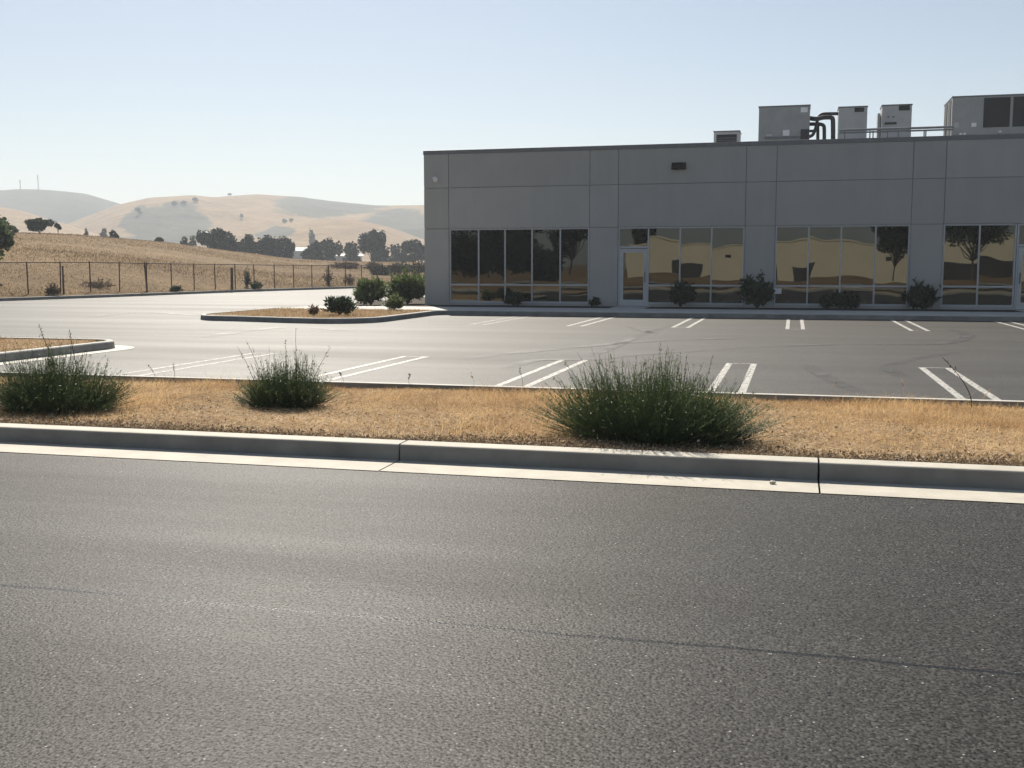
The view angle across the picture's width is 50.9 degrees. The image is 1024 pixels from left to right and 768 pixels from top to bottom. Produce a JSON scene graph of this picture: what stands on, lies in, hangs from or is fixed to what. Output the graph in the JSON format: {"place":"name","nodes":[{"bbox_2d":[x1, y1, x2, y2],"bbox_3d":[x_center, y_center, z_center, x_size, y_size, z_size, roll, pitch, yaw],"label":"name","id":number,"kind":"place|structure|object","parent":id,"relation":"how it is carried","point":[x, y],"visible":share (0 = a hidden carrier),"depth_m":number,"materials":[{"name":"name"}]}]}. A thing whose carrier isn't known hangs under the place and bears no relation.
{"place":"outdoors","nodes":[
{"label":"outdoors","id":0,"kind":"place"},
{"bbox_2d":[0,339,91,351],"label":"planting strip","id":1,"kind":"object","parent":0,"point":[8,346],"visible":0.33,"depth_m":19.68,"materials":[{"name":"plant"}]},
{"bbox_2d":[0,207,99,235],"bbox_3d":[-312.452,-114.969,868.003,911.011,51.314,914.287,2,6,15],"label":"hill","id":2,"kind":"structure","parent":0,"point":[17,218],"depth_m":706.57,"materials":[{"name":"beige plant"}]},
{"bbox_2d":[0,189,118,223],"bbox_3d":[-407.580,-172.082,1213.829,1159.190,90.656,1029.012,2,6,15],"label":"hill","id":3,"kind":"structure","parent":0,"point":[64,207],"depth_m":1110.16,"materials":[{"name":"beige plant"}]},
{"bbox_2d":[0,232,424,297],"bbox_3d":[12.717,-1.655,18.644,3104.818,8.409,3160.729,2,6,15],"label":"ground","id":4,"kind":"structure","parent":0,"point":[164,255],"depth_m":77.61,"materials":[{"name":"beige plant"}]},
{"bbox_2d":[0,217,14,259],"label":"leafy tree","id":5,"kind":"object","parent":4,"relation":"on","point":[6,239],"visible":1,"depth_m":55.60,"materials":[{"name":"green plant"}]},
{"bbox_2d":[6,224,18,234],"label":"tree","id":6,"kind":"object","parent":4,"relation":"on","point":[14,229],"visible":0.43,"depth_m":100.59,"materials":[{"name":"green plant"}]},
{"bbox_2d":[24,217,55,232],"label":"oak tree","id":7,"kind":"object","parent":4,"relation":"on","point":[37,224],"visible":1,"depth_m":119.81,"materials":[{"name":"green plant"}]},
{"bbox_2d":[44,282,60,294],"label":"fence weed","id":8,"kind":"object","parent":4,"relation":"on","point":[53,289],"visible":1,"depth_m":52.25,"materials":[{"name":"green plant"}]},
{"bbox_2d":[79,277,115,287],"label":"fence weed","id":9,"kind":"object","parent":4,"relation":"on","point":[96,284],"visible":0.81,"depth_m":57.94,"materials":[{"name":"green plant"}]},
{"bbox_2d":[168,285,184,291],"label":"fence weed","id":10,"kind":"object","parent":4,"relation":"on","point":[174,288],"visible":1,"depth_m":61.14,"materials":[{"name":"green plant"}]},
{"bbox_2d":[0,261,424,293],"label":"wire fence","id":11,"kind":"object","parent":4,"relation":"on","point":[89,274],"visible":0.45,"depth_m":62.88,"materials":[{"name":"metal"}]},
{"bbox_2d":[194,227,236,250],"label":"oak tree","id":12,"kind":"object","parent":4,"relation":"on","point":[220,238],"visible":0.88,"depth_m":195.04,"materials":[{"name":"green plant"}]},
{"bbox_2d":[229,242,248,251],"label":"oak tree","id":13,"kind":"object","parent":4,"relation":"on","point":[240,247],"visible":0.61,"depth_m":199.22,"materials":[{"name":"green plant"}]},
{"bbox_2d":[242,265,250,287],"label":"fence weed","id":14,"kind":"object","parent":4,"relation":"on","point":[246,281],"visible":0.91,"depth_m":70.03,"materials":[{"name":"green plant"}]},
{"bbox_2d":[240,234,258,253],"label":"oak tree","id":15,"kind":"object","parent":4,"relation":"on","point":[251,244],"visible":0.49,"depth_m":206.64,"materials":[{"name":"green plant"}]},
{"bbox_2d":[249,280,262,288],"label":"fence weed","id":16,"kind":"object","parent":4,"relation":"on","point":[257,285],"visible":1,"depth_m":69.02,"materials":[{"name":"green plant"}]},
{"bbox_2d":[256,234,277,255],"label":"oak tree","id":17,"kind":"object","parent":4,"relation":"on","point":[265,244],"visible":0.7,"depth_m":213.33,"materials":[{"name":"green plant"}]},
{"bbox_2d":[271,235,295,258],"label":"oak tree","id":18,"kind":"object","parent":4,"relation":"on","point":[282,247],"visible":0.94,"depth_m":212.72,"materials":[{"name":"green plant"}]},
{"bbox_2d":[292,247,307,258],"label":"building","id":19,"kind":"structure","parent":4,"relation":"on","point":[298,251],"depth_m":321.52,"materials":[{"name":"white"}]},
{"bbox_2d":[308,228,315,244],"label":"tree","id":20,"kind":"object","parent":4,"relation":"on","point":[311,237],"visible":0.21,"depth_m":467.16,"materials":[{"name":"green plant"}]},
{"bbox_2d":[300,240,327,259],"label":"oak tree","id":21,"kind":"object","parent":4,"relation":"on","point":[314,250],"visible":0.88,"depth_m":233.35,"materials":[{"name":"green plant"}]},
{"bbox_2d":[323,266,333,285],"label":"fence weed","id":22,"kind":"object","parent":4,"relation":"on","point":[328,282],"visible":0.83,"depth_m":78.81,"materials":[{"name":"brown plant"}]},
{"bbox_2d":[320,236,344,260],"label":"oak tree","id":23,"kind":"object","parent":4,"relation":"on","point":[332,250],"visible":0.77,"depth_m":240.20,"materials":[{"name":"green plant"}]},
{"bbox_2d":[330,261,362,268],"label":"scrub bush","id":24,"kind":"object","parent":4,"relation":"on","point":[347,263],"visible":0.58,"depth_m":125.35,"materials":[{"name":"green plant"}]},
{"bbox_2d":[331,254,362,260],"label":"building","id":25,"kind":"structure","parent":4,"relation":"on","point":[341,257],"depth_m":294.38,"materials":[{"name":"white"}]},
{"bbox_2d":[341,274,354,284],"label":"fence weed","id":26,"kind":"object","parent":4,"relation":"on","point":[351,281],"visible":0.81,"depth_m":81.63,"materials":[{"name":"brown plant"}]},
{"bbox_2d":[344,241,361,261],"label":"oak tree","id":27,"kind":"object","parent":4,"relation":"on","point":[351,251],"visible":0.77,"depth_m":243.40,"materials":[{"name":"green plant"}]},
{"bbox_2d":[364,259,380,268],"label":"scrub bush","id":28,"kind":"object","parent":4,"relation":"on","point":[371,263],"visible":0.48,"depth_m":127.97,"materials":[{"name":"green plant"}]},
{"bbox_2d":[357,228,390,261],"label":"oak tree","id":29,"kind":"object","parent":4,"relation":"on","point":[373,242],"visible":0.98,"depth_m":234.31,"materials":[{"name":"green plant"}]},
{"bbox_2d":[369,266,392,274],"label":"scrub bush","id":30,"kind":"object","parent":4,"relation":"on","point":[379,271],"visible":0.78,"depth_m":106.08,"materials":[{"name":"green plant"}]},
{"bbox_2d":[373,262,412,274],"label":"scrub bush","id":31,"kind":"object","parent":4,"relation":"on","point":[396,268],"visible":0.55,"depth_m":108.63,"materials":[{"name":"green plant"}]},
{"bbox_2d":[387,244,407,261],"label":"oak tree","id":32,"kind":"object","parent":4,"relation":"on","point":[397,255],"visible":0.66,"depth_m":257.56,"materials":[{"name":"green plant"}]},
{"bbox_2d":[395,258,424,273],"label":"scrub bush","id":33,"kind":"object","parent":4,"relation":"on","point":[422,268],"visible":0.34,"depth_m":110.60,"materials":[{"name":"green plant"}]},
{"bbox_2d":[398,239,424,261],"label":"oak tree","id":34,"kind":"object","parent":4,"relation":"on","point":[414,249],"visible":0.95,"depth_m":235.76,"materials":[{"name":"green plant"}]},
{"bbox_2d":[67,194,423,247],"bbox_3d":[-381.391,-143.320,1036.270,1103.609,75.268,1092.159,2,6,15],"label":"rolling hill","id":35,"kind":"structure","parent":0,"point":[165,219],"depth_m":846.12,"materials":[{"name":"beige plant"}]},
{"bbox_2d":[207,309,423,317],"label":"island soil","id":36,"kind":"structure","parent":0,"point":[286,315],"depth_m":31.87,"materials":[{"name":"soil"}]},
{"bbox_2d":[0,304,430,351],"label":"traffic island","id":37,"kind":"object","parent":36,"relation":"on","point":[323,314],"visible":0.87,"depth_m":30.95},
{"bbox_2d":[307,304,318,314],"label":"island shrub","id":38,"kind":"object","parent":36,"relation":"on","point":[313,309],"visible":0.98,"depth_m":30.94,"materials":[{"name":"brown plant"}]},
{"bbox_2d":[320,295,358,315],"bbox_3d":[-4.941,-2.264,30.939,1.118,0.616,0.960,2,6,15],"label":"island shrub","id":39,"kind":"object","parent":36,"relation":"on","point":[342,304],"visible":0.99,"depth_m":30.81,"materials":[{"name":"green plant"}]},
{"bbox_2d":[382,292,406,310],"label":"corner bush","id":40,"kind":"object","parent":36,"relation":"on","point":[395,302],"visible":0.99,"depth_m":34.44,"materials":[{"name":"green plant"}]},
{"bbox_2d":[237,218,424,261],"bbox_3d":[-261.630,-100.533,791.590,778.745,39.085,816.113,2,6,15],"label":"spur hill","id":41,"kind":"structure","parent":0,"point":[343,231],"depth_m":689.93,"materials":[{"name":"beige plant"}]},
{"bbox_2d":[0,452,1023,767],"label":"street","id":42,"kind":"structure","parent":0,"point":[174,614],"depth_m":4.56,"materials":[{"name":"grey asphalt"}]},
{"bbox_2d":[0,441,397,470],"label":"gutter","id":43,"kind":"object","parent":42,"relation":"on","point":[227,457],"visible":1,"depth_m":8.57,"materials":[{"name":"concrete"}]},
{"bbox_2d":[380,460,818,492],"bbox_3d":[0.588,0.662,7.783,3.133,0.004,0.431,2,6,15],"label":"gutter","id":44,"kind":"object","parent":42,"relation":"on","point":[716,481],"visible":1,"depth_m":7.75,"materials":[{"name":"concrete"}]},
{"bbox_2d":[819,480,1023,502],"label":"gutter","id":45,"kind":"object","parent":42,"relation":"on","point":[930,492],"visible":1,"depth_m":7.22,"materials":[{"name":"concrete"}]},
{"bbox_2d":[0,287,1023,400],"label":"parking lot","id":46,"kind":"structure","parent":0,"point":[857,356],"depth_m":20.65,"materials":[{"name":"grey asphalt"}]},
{"bbox_2d":[0,337,114,361],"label":"island kerb","id":47,"kind":"structure","parent":46,"relation":"on","point":[107,344],"depth_m":18.80,"materials":[{"name":"concrete"}]},
{"bbox_2d":[0,345,134,364],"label":"island gutter","id":48,"kind":"object","parent":46,"relation":"on","point":[119,347],"visible":0.74,"depth_m":18.90,"materials":[{"name":"concrete"}]},
{"bbox_2d":[0,286,387,300],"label":"driveway kerb","id":49,"kind":"structure","parent":46,"relation":"on","point":[125,295],"depth_m":58.87,"materials":[{"name":"concrete"}]},
{"bbox_2d":[129,353,273,375],"bbox_3d":[-5.024,-0.275,16.487,0.470,0.001,5.250,2,6,15],"label":"parking stripe","id":50,"kind":"object","parent":46,"relation":"on","point":[196,366],"visible":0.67,"depth_m":16.76,"materials":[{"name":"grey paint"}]},
{"bbox_2d":[215,327,337,334],"bbox_3d":[-6.008,-1.216,25.189,2.833,0.001,4.367,6,9,44],"label":"tyre mark","id":51,"kind":"object","parent":46,"relation":"on","point":[269,328],"visible":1,"depth_m":26.25,"materials":[{"name":"black rubber"}]},
{"bbox_2d":[307,356,424,380],"bbox_3d":[-2.295,-0.199,15.780,0.470,0.001,5.250,2,6,15],"label":"parking stripe","id":52,"kind":"object","parent":46,"relation":"on","point":[369,364],"visible":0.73,"depth_m":16.25,"materials":[{"name":"grey paint"}]},
{"bbox_2d":[0,372,1023,407],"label":"lot kerb","id":53,"kind":"structure","parent":46,"relation":"on","point":[374,385],"depth_m":12.21,"materials":[{"name":"concrete"}]},
{"bbox_2d":[494,360,587,386],"bbox_3d":[0.366,-0.124,15.091,0.470,0.001,5.250,2,6,15],"label":"parking stripe","id":54,"kind":"object","parent":46,"relation":"on","point":[541,379],"visible":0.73,"depth_m":15.18,"materials":[{"name":"grey paint"}]},
{"bbox_2d":[518,359,572,363],"bbox_3d":[1.690,-0.462,18.203,5.958,0.001,1.132,-6,8,-43],"label":"tyre mark","id":55,"kind":"object","parent":46,"relation":"on","point":[526,361],"visible":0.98,"depth_m":17.46,"materials":[{"name":"black rubber"}]},
{"bbox_2d":[200,300,1023,323],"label":"building kerb","id":56,"kind":"structure","parent":46,"relation":"on","point":[206,317],"depth_m":31.66,"materials":[{"name":"concrete"}]},
{"bbox_2d":[511,338,720,352],"bbox_3d":[1.886,-0.731,20.690,8.186,0.001,1.173,-6,8,-42],"label":"tyre mark","id":57,"kind":"object","parent":46,"relation":"on","point":[598,345],"visible":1,"depth_m":20.83,"materials":[{"name":"black rubber"}]},
{"bbox_2d":[597,328,662,352],"bbox_3d":[2.751,-1.030,23.462,0.406,0.001,10.967,2,6,16],"label":"tyre mark","id":58,"kind":"object","parent":46,"relation":"on","point":[625,340],"visible":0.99,"depth_m":21.11,"materials":[{"name":"black rubber"}]},
{"bbox_2d":[671,318,705,327],"bbox_3d":[4.943,-1.712,29.805,0.470,0.001,5.600,2,6,15],"label":"parking stripe","id":59,"kind":"object","parent":46,"relation":"on","point":[691,325],"visible":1,"depth_m":29.39,"materials":[{"name":"grey paint"}]},
{"bbox_2d":[708,363,756,392],"bbox_3d":[2.959,-0.052,14.420,0.470,0.001,5.250,2,6,15],"label":"parking stripe","id":60,"kind":"object","parent":46,"relation":"on","point":[744,384],"visible":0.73,"depth_m":14.77,"materials":[{"name":"grey paint"}]},
{"bbox_2d":[786,319,804,328],"bbox_3d":[7.662,-1.636,29.101,0.470,0.001,5.600,2,6,15],"label":"parking stripe","id":61,"kind":"object","parent":46,"relation":"on","point":[801,322],"visible":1,"depth_m":29.12,"materials":[{"name":"white paint"}]},
{"bbox_2d":[812,370,849,385],"bbox_3d":[4.367,-0.102,14.864,0.334,0.001,3.840,1,6,6],"label":"tyre mark","id":62,"kind":"object","parent":46,"relation":"on","point":[819,372],"visible":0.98,"depth_m":15.31,"materials":[{"name":"black rubber"}]},
{"bbox_2d":[790,334,972,345],"bbox_3d":[8.114,-0.925,22.489,9.882,0.001,2.614,-6,9,-44],"label":"tyre mark","id":63,"kind":"object","parent":46,"relation":"on","point":[966,336],"visible":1,"depth_m":21.67,"materials":[{"name":"black rubber"}]},
{"bbox_2d":[891,320,929,330],"bbox_3d":[10.459,-1.558,28.377,0.470,0.001,5.600,2,6,15],"label":"parking stripe","id":64,"kind":"object","parent":46,"relation":"on","point":[907,328],"visible":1,"depth_m":27.63,"materials":[{"name":"grey paint"}]},
{"bbox_2d":[919,367,1000,399],"bbox_3d":[5.718,0.025,13.706,0.470,0.001,5.250,2,6,15],"label":"parking stripe","id":65,"kind":"object","parent":46,"relation":"on","point":[946,387],"visible":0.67,"depth_m":13.88,"materials":[{"name":"grey paint"}]},
{"bbox_2d":[0,369,1023,465],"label":"planting strip","id":66,"kind":"object","parent":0,"point":[799,445],"visible":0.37,"depth_m":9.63,"materials":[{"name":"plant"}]},
{"bbox_2d":[0,341,146,416],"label":"broom shrub","id":67,"kind":"object","parent":66,"relation":"on","point":[64,392],"visible":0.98,"depth_m":10.35,"materials":[{"name":"green plant"}]},
{"bbox_2d":[225,339,342,409],"bbox_3d":[-2.311,-0.155,10.944,1.030,0.834,1.172,-5,8,-38],"label":"broom shrub","id":68,"kind":"object","parent":66,"relation":"on","point":[294,390],"visible":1,"depth_m":10.80,"materials":[{"name":"green plant"}]},
{"bbox_2d":[518,343,797,449],"bbox_3d":[1.160,0.079,8.733,2.284,0.830,1.450,2,6,15],"label":"broom shrub","id":69,"kind":"object","parent":66,"relation":"on","point":[665,413],"visible":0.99,"depth_m":8.52,"materials":[{"name":"green plant"}]},
{"bbox_2d":[942,357,971,407],"bbox_3d":[4.480,-0.018,10.819,0.305,0.514,0.058,2,6,15],"label":"weed stalk","id":70,"kind":"object","parent":66,"relation":"on","point":[961,379],"visible":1,"depth_m":10.81,"materials":[{"name":"beige plant"}]},
{"bbox_2d":[0,0,1023,205],"label":"sky","id":71,"kind":"structure","parent":0,"point":[118,101],"materials":[{"name":"blue"}]},
{"bbox_2d":[8,452,1023,503],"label":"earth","id":72,"kind":"structure","parent":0,"point":[561,480],"depth_m":7.86,"materials":[{"name":"soil"}]},
{"bbox_2d":[0,423,406,464],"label":"street kerb","id":73,"kind":"structure","parent":72,"relation":"on","point":[366,448],"depth_m":8.82,"materials":[{"name":"concrete"}]},
{"bbox_2d":[400,440,817,479],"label":"street kerb","id":74,"kind":"structure","parent":72,"relation":"on","point":[782,467],"depth_m":7.98,"materials":[{"name":"concrete"}]},
{"bbox_2d":[819,458,1023,489],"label":"street kerb","id":75,"kind":"structure","parent":72,"relation":"on","point":[933,474],"depth_m":7.44,"materials":[{"name":"concrete"}]},
{"bbox_2d":[612,306,649,308],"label":"walkway","id":76,"kind":"structure","parent":0,"point":[635,307],"depth_m":36.91,"materials":[{"name":"concrete"}]},
{"bbox_2d":[288,306,1023,315],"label":"sidewalk","id":77,"kind":"structure","parent":0,"point":[733,311],"depth_m":34.41,"materials":[{"name":"concrete"}]},
{"bbox_2d":[323,297,1020,311],"bbox_3d":[18.831,-3.555,45.612,46.600,0.001,26.000,2,6,15],"label":"planting bed","id":78,"kind":"object","parent":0,"point":[418,302],"visible":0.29,"depth_m":37.19,"materials":[{"name":"soil"}]},
{"bbox_2d":[352,275,388,304],"bbox_3d":[-5.203,-3.456,39.368,1.444,1.214,1.290,2,6,15],"label":"corner bush","id":79,"kind":"object","parent":78,"relation":"on","point":[368,291],"visible":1,"depth_m":39.24,"materials":[{"name":"green plant"}]},
{"bbox_2d":[386,266,424,303],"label":"corner bush","id":80,"kind":"object","parent":78,"relation":"on","point":[405,285],"visible":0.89,"depth_m":40.30,"materials":[{"name":"green plant"}]},
{"bbox_2d":[501,291,524,305],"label":"shrub","id":81,"kind":"object","parent":78,"relation":"on","point":[514,299],"visible":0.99,"depth_m":38.53,"materials":[{"name":"green plant"}]},
{"bbox_2d":[588,296,601,306],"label":"shrub","id":82,"kind":"object","parent":78,"relation":"on","point":[596,301],"visible":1,"depth_m":37.85,"materials":[{"name":"green plant"}]},
{"bbox_2d":[667,279,695,307],"bbox_3d":[5.835,-3.149,37.094,1.024,1.039,0.849,2,6,15],"label":"shrub","id":83,"kind":"object","parent":78,"relation":"on","point":[680,292],"visible":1,"depth_m":36.95,"materials":[{"name":"green plant"}]},
{"bbox_2d":[423,133,1023,309],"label":"warehouse","id":84,"kind":"structure","parent":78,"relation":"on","point":[879,223],"depth_m":36.92,"materials":[{"name":"paint"}]},
{"bbox_2d":[449,228,589,302],"bbox_3d":[0.239,-4.296,39.057,5.220,2.690,0.100,2,6,15],"label":"window","id":85,"kind":"structure","parent":84,"relation":"in","point":[547,265],"depth_m":39.02,"materials":[{"name":"glass"}]},
{"bbox_2d":[619,249,646,305],"bbox_3d":[4.286,-3.766,38.014,0.975,2.010,0.148,2,6,15],"label":"door","id":86,"kind":"structure","parent":84,"relation":"in","point":[633,262],"depth_m":38.04,"materials":[{"name":"metal"}]},
{"bbox_2d":[618,226,744,305],"bbox_3d":[5.883,-4.101,37.600,4.365,2.765,0.100,2,6,15],"label":"window","id":87,"kind":"structure","parent":84,"relation":"in","point":[710,258],"depth_m":37.47,"materials":[{"name":"glass"}]},
{"bbox_2d":[713,130,740,141],"bbox_3d":[8.020,-8.712,40.087,0.974,1.319,1.050,2,6,15],"label":"condenser unit","id":88,"kind":"object","parent":84,"relation":"on","point":[728,136],"visible":0.42,"depth_m":39.55,"materials":[{"name":"metal"}]},
{"bbox_2d":[758,104,810,140],"bbox_3d":[10.267,-9.259,40.609,1.885,2.296,1.400,2,6,15],"label":"rooftop unit","id":89,"kind":"object","parent":84,"relation":"on","point":[784,122],"visible":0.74,"depth_m":39.95,"materials":[{"name":"metal"}]},
{"bbox_2d":[809,112,837,138],"bbox_3d":[11.585,-9.450,40.001,1.094,1.291,0.544,2,6,15],"label":"pipe cluster","id":90,"kind":"object","parent":89,"relation":"attached to","point":[823,116],"visible":0.94,"depth_m":39.84,"materials":[{"name":"grey metal"}]},
{"bbox_2d":[774,225,910,305],"bbox_3d":[11.082,-3.993,36.250,4.330,2.690,0.100,2,6,15],"label":"window","id":91,"kind":"structure","parent":84,"relation":"in","point":[812,262],"depth_m":36.21,"materials":[{"name":"glass"}]},
{"bbox_2d":[837,106,867,138],"bbox_3d":[12.588,-9.120,39.865,1.045,2.178,0.990,2,6,15],"label":"rooftop cabinet","id":92,"kind":"object","parent":84,"relation":"on","point":[852,117],"visible":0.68,"depth_m":39.35,"materials":[{"name":"metal"}]},
{"bbox_2d":[876,104,912,137],"bbox_3d":[14.008,-9.084,39.481,1.162,2.190,1.020,2,6,15],"label":"rooftop cabinet","id":93,"kind":"object","parent":84,"relation":"on","point":[893,115],"visible":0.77,"depth_m":38.98,"materials":[{"name":"metal"}]},
{"bbox_2d":[839,126,953,138],"bbox_3d":[13.595,-8.467,38.158,3.862,1.246,0.122,2,6,15],"label":"pipe rack","id":94,"kind":"object","parent":84,"relation":"on","point":[898,129],"visible":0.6,"depth_m":38.05,"materials":[{"name":"grey metal"}]},
{"bbox_2d":[940,224,1016,306],"bbox_3d":[15.249,-3.877,35.171,2.220,2.690,0.100,2,6,15],"label":"window","id":95,"kind":"structure","parent":84,"relation":"in","point":[978,260],"depth_m":35.16,"materials":[{"name":"glass"}]},
{"bbox_2d":[943,94,1023,135],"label":"chiller","id":96,"kind":"object","parent":84,"relation":"on","point":[984,114],"visible":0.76,"depth_m":38.21,"materials":[{"name":"metal"}]},
{"bbox_2d":[1013,223,1023,308],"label":"window","id":97,"kind":"structure","parent":84,"relation":"in","point":[1020,227],"depth_m":34.78,"materials":[{"name":"metal"}]},
{"bbox_2d":[1015,247,1023,308],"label":"door","id":98,"kind":"structure","parent":84,"relation":"in","point":[1020,270],"depth_m":34.88,"materials":[{"name":"metal"}]},
{"bbox_2d":[735,269,776,308],"bbox_3d":[8.170,-3.181,35.875,1.373,1.372,1.176,-3,7,-26],"label":"shrub","id":99,"kind":"object","parent":78,"relation":"on","point":[757,293],"visible":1,"depth_m":35.64,"materials":[{"name":"green plant"}]},
{"bbox_2d":[819,295,833,307],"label":"shrub","id":100,"kind":"object","parent":78,"relation":"on","point":[827,301],"visible":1,"depth_m":35.84,"materials":[{"name":"green plant"}]},
{"bbox_2d":[832,292,861,308],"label":"shrub","id":101,"kind":"object","parent":78,"relation":"on","point":[846,300],"visible":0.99,"depth_m":35.66,"materials":[{"name":"green plant"}]},
{"bbox_2d":[902,278,941,309],"bbox_3d":[13.404,-2.971,35.162,1.305,1.130,1.212,2,6,15],"label":"shrub","id":102,"kind":"object","parent":78,"relation":"on","point":[921,296],"visible":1,"depth_m":34.99,"materials":[{"name":"green plant"}]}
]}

